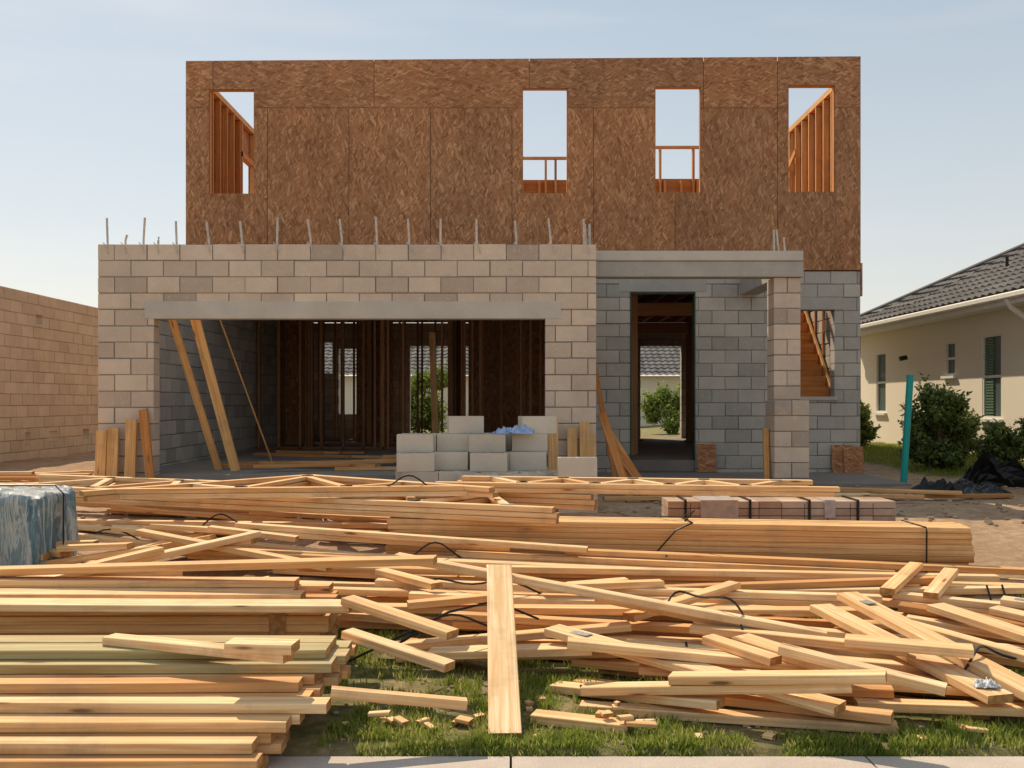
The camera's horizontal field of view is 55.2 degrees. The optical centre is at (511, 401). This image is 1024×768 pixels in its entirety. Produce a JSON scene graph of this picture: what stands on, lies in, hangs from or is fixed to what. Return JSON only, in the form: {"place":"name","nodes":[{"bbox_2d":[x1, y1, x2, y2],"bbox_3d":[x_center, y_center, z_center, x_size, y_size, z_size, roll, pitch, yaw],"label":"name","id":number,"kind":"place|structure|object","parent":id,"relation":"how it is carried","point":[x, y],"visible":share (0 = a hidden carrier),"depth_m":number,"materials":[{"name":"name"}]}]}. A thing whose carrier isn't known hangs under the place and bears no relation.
{"place":"outdoors","nodes":[
{"label":"outdoors","id":0,"kind":"place"},
{"bbox_2d":[0,425,1023,767],"bbox_3d":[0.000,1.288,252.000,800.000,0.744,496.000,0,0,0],"label":"ground","id":1,"kind":"structure","parent":0,"point":[1000,543],"depth_m":6.21,"materials":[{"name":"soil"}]},
{"bbox_2d":[0,484,77,575],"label":"wrapped pallet","id":2,"kind":"object","parent":1,"relation":"on","point":[36,523],"visible":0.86,"depth_m":6.99,"materials":[{"name":"blue plastic"}]},
{"bbox_2d":[0,286,98,461],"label":"block wall","id":3,"kind":"structure","parent":1,"relation":"on","point":[49,374],"depth_m":17.89,"materials":[{"name":"beige concrete"}]},
{"bbox_2d":[0,635,351,673],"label":"treated lumber stack","id":4,"kind":"object","parent":1,"relation":"on","point":[55,654],"visible":0.56,"depth_m":4.49,"materials":[{"name":"beige wood"}]},
{"bbox_2d":[102,633,299,663],"bbox_3d":[-1.431,1.097,4.422,1.016,0.084,0.181,0,0,18],"label":"wooden plank","id":5,"kind":"object","parent":4,"relation":"on","point":[277,650],"visible":1,"depth_m":4.37,"materials":[{"name":"brown wood"}]},
{"bbox_2d":[0,576,352,638],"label":"lumber stack","id":6,"kind":"object","parent":1,"relation":"on","point":[69,605],"visible":0.88,"depth_m":5.45,"materials":[{"name":"brown wood"}]},
{"bbox_2d":[0,555,436,575],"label":"wooden plank","id":7,"kind":"object","parent":6,"relation":"on","point":[260,564],"visible":1,"depth_m":5.81,"materials":[{"name":"brown wood"}]},
{"bbox_2d":[0,643,356,767],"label":"lumber stack","id":8,"kind":"object","parent":1,"relation":"on","point":[242,720],"visible":0.83,"depth_m":4.10,"materials":[{"name":"brown wood"}]},
{"bbox_2d":[411,359,447,432],"bbox_3d":[-3.212,-0.141,34.148,2.364,2.629,2.370,0,0,-33],"label":"backyard shrub","id":9,"kind":"object","parent":1,"relation":"on","point":[427,419],"visible":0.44,"depth_m":33.79,"materials":[{"name":"green plant"}]},
{"bbox_2d":[396,416,556,482],"bbox_3d":[-0.398,0.643,10.557,1.780,0.962,1.380,0,0,0],"label":"concrete block pile","id":10,"kind":"object","parent":1,"relation":"on","point":[464,446],"visible":0.52,"depth_m":10.58,"materials":[{"name":"grey concrete"}]},
{"bbox_2d":[492,424,533,433],"bbox_3d":[0.019,0.295,10.743,0.500,0.110,0.334,0,0,0],"label":"plastic sheet","id":11,"kind":"object","parent":10,"relation":"on","point":[522,429],"visible":1,"depth_m":10.67,"materials":[{"name":"blue plastic"}]},
{"bbox_2d":[95,56,911,501],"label":"house under construction","id":12,"kind":"structure","parent":1,"relation":"on","point":[383,216],"depth_m":14.84,"materials":[{"name":"concrete"}]},
{"bbox_2d":[487,565,521,738],"bbox_3d":[-0.052,1.218,5.010,0.145,0.526,1.494,0,0,-2],"label":"wooden plank","id":13,"kind":"object","parent":1,"relation":"on","point":[504,715],"visible":0.81,"depth_m":4.83,"materials":[{"name":"brown wood"}]},
{"bbox_2d":[0,450,1012,500],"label":"scattered boards","id":14,"kind":"object","parent":1,"relation":"on","point":[24,477],"visible":0.32,"depth_m":12.55,"materials":[{"name":"brown wood"}]},
{"bbox_2d":[345,376,679,426],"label":"walls","id":15,"kind":"structure","parent":1,"relation":"on","point":[649,383],"depth_m":42.00,"materials":[{"name":"beige paint"}]},
{"bbox_2d":[325,343,679,374],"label":"tile roof","id":16,"kind":"structure","parent":15,"relation":"on","point":[659,360],"depth_m":42.87,"materials":[{"name":"grey tile"}]},
{"bbox_2d":[32,522,1023,733],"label":"loose lumber","id":17,"kind":"object","parent":1,"relation":"on","point":[800,677],"visible":0.78,"depth_m":5.11,"materials":[{"name":"brown wood"}]},
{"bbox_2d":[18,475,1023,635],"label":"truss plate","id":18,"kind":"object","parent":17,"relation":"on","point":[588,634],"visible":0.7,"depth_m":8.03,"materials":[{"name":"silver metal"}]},
{"bbox_2d":[79,474,498,501],"bbox_3d":[-1.849,0.746,8.627,3.388,0.113,1.322,0,0,-5],"label":"roof truss stack","id":19,"kind":"object","parent":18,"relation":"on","point":[294,486],"visible":0.98,"depth_m":8.17,"materials":[{"name":"brown wood"}]},
{"bbox_2d":[8,474,596,524],"bbox_3d":[-2.210,0.853,8.879,5.874,0.205,0.942,0,0,17],"label":"roof truss stack","id":20,"kind":"object","parent":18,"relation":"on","point":[535,508],"visible":0.49,"depth_m":8.32,"materials":[{"name":"brown wood"}]},
{"bbox_2d":[971,677,1000,687],"bbox_3d":[2.198,1.298,4.552,0.136,0.040,0.098,0,0,0],"label":"plastic sheet","id":21,"kind":"object","parent":17,"relation":"on","point":[987,683],"visible":1,"depth_m":4.53,"materials":[{"name":"white plastic"}]},
{"bbox_2d":[76,502,1023,734],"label":"lumber pile","id":22,"kind":"object","parent":1,"relation":"on","point":[782,589],"visible":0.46,"depth_m":6.20,"materials":[{"name":"brown wood"}]},
{"bbox_2d":[284,516,331,520],"bbox_3d":[-1.962,1.090,9.342,0.577,0.115,0.450,0,0,0],"label":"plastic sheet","id":23,"kind":"object","parent":22,"relation":"on","point":[298,517],"visible":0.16,"depth_m":9.22,"materials":[{"name":"grey plastic"}]},
{"bbox_2d":[94,475,1016,669],"bbox_3d":[-0.347,1.049,6.697,7.163,0.878,3.574,0,0,11],"label":"packing strap","id":24,"kind":"object","parent":1,"relation":"on","point":[445,614],"visible":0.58,"depth_m":5.73,"materials":[{"name":"black plastic"}]},
{"bbox_2d":[554,457,597,512],"bbox_3d":[0.652,0.851,10.064,0.429,0.576,0.432,0,0,0],"label":"concrete block stack","id":25,"kind":"object","parent":1,"relation":"on","point":[576,466],"visible":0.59,"depth_m":9.86,"materials":[{"name":"grey concrete"}]},
{"bbox_2d":[435,476,839,496],"bbox_3d":[1.051,0.749,8.738,3.485,0.094,0.712,0,0,8],"label":"roof truss stack","id":26,"kind":"object","parent":1,"relation":"on","point":[678,486],"visible":0.96,"depth_m":8.47,"materials":[{"name":"brown wood"}]},
{"bbox_2d":[640,377,679,434],"bbox_3d":[5.218,0.124,33.109,1.878,1.990,1.972,0,0,33],"label":"backyard shrub","id":27,"kind":"object","parent":1,"relation":"on","point":[669,407],"visible":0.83,"depth_m":32.83,"materials":[{"name":"green plant"}]},
{"bbox_2d":[341,683,988,740],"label":"wood scraps","id":28,"kind":"object","parent":1,"relation":"on","point":[628,720],"visible":0.83,"depth_m":4.45,"materials":[{"name":"brown wood"}]},
{"bbox_2d":[673,382,679,393],"bbox_3d":[6.784,-0.606,33.836,2.579,3.270,2.275,0,0,0],"label":"backyard shrub","id":29,"kind":"object","parent":1,"relation":"on","point":[676,387],"depth_m":34.07,"materials":[{"name":"green plant"}]},
{"bbox_2d":[385,516,974,573],"bbox_3d":[1.254,1.127,7.857,4.554,0.347,0.412,0,0,7],"label":"banded lumber bundle","id":30,"kind":"object","parent":1,"relation":"on","point":[903,541],"visible":0.68,"depth_m":7.63,"materials":[{"name":"brown wood"}]},
{"bbox_2d":[662,495,895,520],"bbox_3d":[2.506,1.020,9.300,2.113,0.220,0.440,0,0,0],"label":"wrapped paver pallet","id":31,"kind":"object","parent":1,"relation":"on","point":[844,508],"visible":0.91,"depth_m":9.10,"materials":[{"name":"beige concrete"}]},
{"bbox_2d":[860,399,880,445],"bbox_3d":[7.161,0.468,20.317,0.797,1.054,0.917,0,0,0],"label":"grass like shrub","id":32,"kind":"object","parent":1,"relation":"on","point":[868,430],"visible":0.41,"depth_m":20.08,"materials":[{"name":"green plant"}]},
{"bbox_2d":[900,375,913,482],"bbox_3d":[5.322,0.420,13.210,0.196,1.566,0.090,0,0,-11],"label":"drain pipe","id":33,"kind":"object","parent":1,"relation":"on","point":[907,428],"visible":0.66,"depth_m":13.18,"materials":[{"name":"teal plastic"}]},
{"bbox_2d":[893,373,980,470],"bbox_3d":[6.530,0.309,15.010,1.224,1.537,1.037,0,0,0],"label":"viburnum shrub","id":34,"kind":"object","parent":1,"relation":"on","point":[940,433],"visible":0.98,"depth_m":14.79,"materials":[{"name":"green plant"}]},
{"bbox_2d":[860,306,1023,459],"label":"walls","id":35,"kind":"structure","parent":1,"relation":"on","point":[922,347],"depth_m":19.11,"materials":[{"name":"beige paint"}]},
{"bbox_2d":[879,336,1000,416],"bbox_3d":[8.460,-0.450,16.800,0.020,1.500,11.600,0,0,0],"label":"window glass","id":36,"kind":"object","parent":35,"relation":"attached to","point":[996,383],"visible":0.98,"depth_m":17.30,"materials":[{"name":"grey glass"}]},
{"bbox_2d":[860,289,1023,421],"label":"house trim","id":37,"kind":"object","parent":35,"relation":"attached to","point":[1012,301],"visible":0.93,"depth_m":17.76,"materials":[{"name":"white paint"}]},
{"bbox_2d":[860,243,1023,324],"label":"tile roof","id":38,"kind":"structure","parent":37,"relation":"on","point":[992,275],"depth_m":20.01,"materials":[{"name":"grey tile"}]},
{"bbox_2d":[899,257,1008,360],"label":"roof vents","id":39,"kind":"object","parent":38,"relation":"attached to","point":[904,357],"visible":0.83,"depth_m":20.55,"materials":[{"name":"black metal"}]},
{"bbox_2d":[985,338,993,415],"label":"blinds","id":40,"kind":"object","parent":37,"relation":"attached to","point":[989,378],"visible":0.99,"depth_m":17.28,"materials":[{"name":"plastic"}]},
{"bbox_2d":[904,477,1011,493],"bbox_3d":[5.400,1.019,11.788,1.376,0.202,1.105,0,0,-21],"label":"black tarp","id":41,"kind":"object","parent":1,"relation":"on","point":[965,486],"visible":0.74,"depth_m":11.65,"materials":[{"name":"plastic"}]},
{"bbox_2d":[964,408,984,452],"bbox_3d":[7.989,0.539,17.372,0.656,0.883,0.931,0,0,0],"label":"shrub","id":42,"kind":"object","parent":1,"relation":"on","point":[977,420],"visible":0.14,"depth_m":17.19,"materials":[{"name":"green plant"}]},
{"bbox_2d":[959,451,1023,486],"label":"tarp","id":43,"kind":"object","parent":1,"relation":"on","point":[988,467],"visible":0.72,"depth_m":12.58,"materials":[{"name":"black plastic"}]},
{"bbox_2d":[970,418,1022,463],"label":"shrub","id":44,"kind":"object","parent":1,"relation":"on","point":[998,441],"visible":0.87,"depth_m":14.40,"materials":[{"name":"green plant"}]},
{"bbox_2d":[1010,418,1023,461],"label":"boxwood shrub","id":45,"kind":"object","parent":1,"relation":"on","point":[1020,441],"visible":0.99,"depth_m":14.26,"materials":[{"name":"green plant"}]},
{"bbox_2d":[0,0,1023,375],"label":"sky","id":46,"kind":"structure","parent":0,"point":[93,92],"materials":[{"name":"blue"}]},
{"bbox_2d":[267,756,1023,767],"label":"sidewalk","id":47,"kind":"structure","parent":0,"point":[647,762],"depth_m":4.08,"materials":[{"name":"concrete"}]},
{"bbox_2d":[312,440,1023,758],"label":"grass","id":48,"kind":"structure","parent":0,"point":[956,735],"depth_m":4.31,"materials":[{"name":"green plant"}]}
]}

